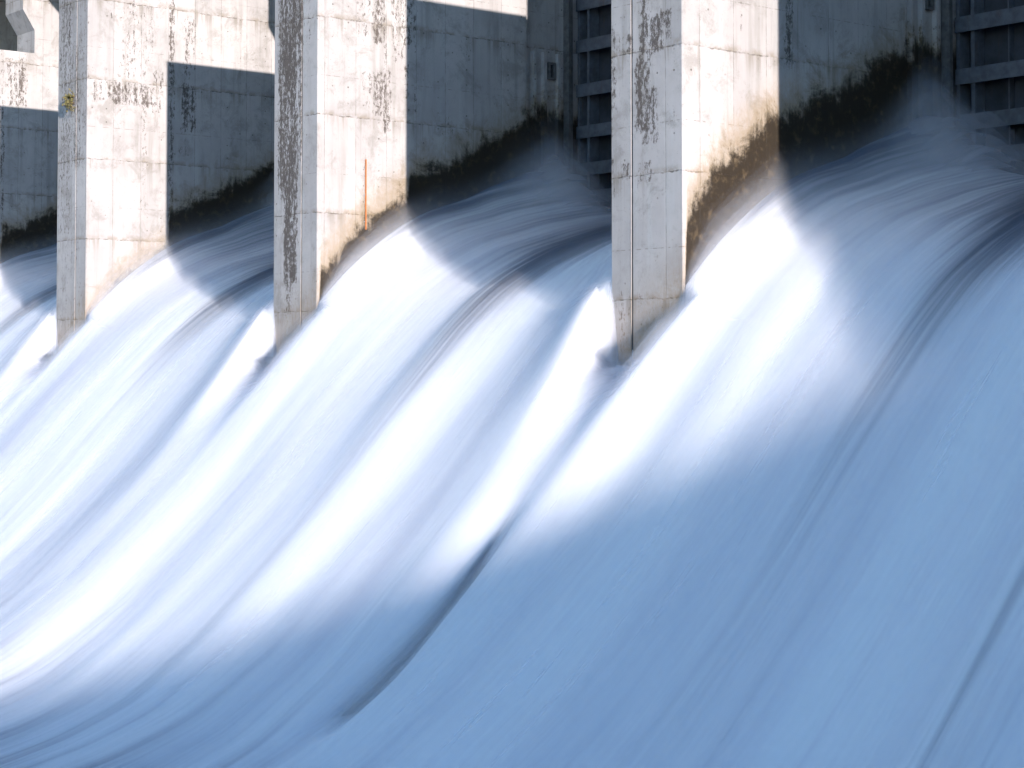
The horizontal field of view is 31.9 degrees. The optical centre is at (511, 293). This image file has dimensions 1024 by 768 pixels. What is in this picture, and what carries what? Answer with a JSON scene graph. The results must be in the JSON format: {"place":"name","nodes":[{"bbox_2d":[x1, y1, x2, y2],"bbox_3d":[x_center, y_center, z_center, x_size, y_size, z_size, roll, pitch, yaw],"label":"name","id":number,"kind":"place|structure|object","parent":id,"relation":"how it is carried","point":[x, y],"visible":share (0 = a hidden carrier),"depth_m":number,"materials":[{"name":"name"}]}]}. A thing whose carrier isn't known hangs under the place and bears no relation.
{"place":"outdoors","nodes":[
{"label":"outdoors","id":0,"kind":"place"},
{"bbox_2d":[0,124,1023,767],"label":"water","id":1,"kind":"structure","parent":0,"point":[448,486],"depth_m":48.88,"materials":[{"name":"white liquid"}]},
{"label":"river","id":2,"kind":"structure","parent":0,"visible":0},
{"bbox_2d":[0,0,16,50],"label":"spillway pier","id":3,"kind":"structure","parent":2,"relation":"in","point":[8,38],"depth_m":119.44,"materials":[{"name":"concrete"}]},
{"bbox_2d":[0,0,58,263],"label":"spillway pier","id":4,"kind":"structure","parent":2,"relation":"in","point":[29,70],"depth_m":100.07,"materials":[{"name":"concrete"}]},
{"bbox_2d":[56,0,274,355],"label":"spillway pier","id":5,"kind":"structure","parent":2,"relation":"in","point":[166,133],"depth_m":83.46,"materials":[{"name":"concrete"}]},
{"bbox_2d":[61,88,75,111],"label":"weed","id":6,"kind":"object","parent":5,"relation":"attached to","point":[68,101],"visible":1,"depth_m":82.31,"materials":[{"name":"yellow plant"}]},
{"bbox_2d":[273,0,577,366],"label":"spillway pier","id":7,"kind":"structure","parent":2,"relation":"in","point":[422,106],"depth_m":68.64,"materials":[{"name":"concrete"}]},
{"bbox_2d":[364,159,366,229],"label":"marker rod","id":8,"kind":"object","parent":7,"relation":"attached to","point":[365,195],"visible":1,"depth_m":67.53,"materials":[{"name":"orange paint"}]},
{"bbox_2d":[576,0,611,210],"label":"spillway gate","id":9,"kind":"structure","parent":7,"relation":"attached to","point":[594,127],"depth_m":74.28,"materials":[{"name":"metal"}]},
{"bbox_2d":[611,0,956,367],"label":"spillway pier","id":10,"kind":"structure","parent":2,"relation":"in","point":[728,116],"depth_m":53.19,"materials":[{"name":"concrete"}]},
{"bbox_3d":[26.110,-3.904,45.778,26.012,39.000,3.050,2,-3,-39],"label":"spillway pier","id":11,"kind":"object","parent":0,"visible":0},
{"bbox_2d":[955,0,1023,172],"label":"spillway gate","id":12,"kind":"structure","parent":11,"relation":"attached to","point":[989,76],"depth_m":59.07,"materials":[{"name":"metal"}]}
]}

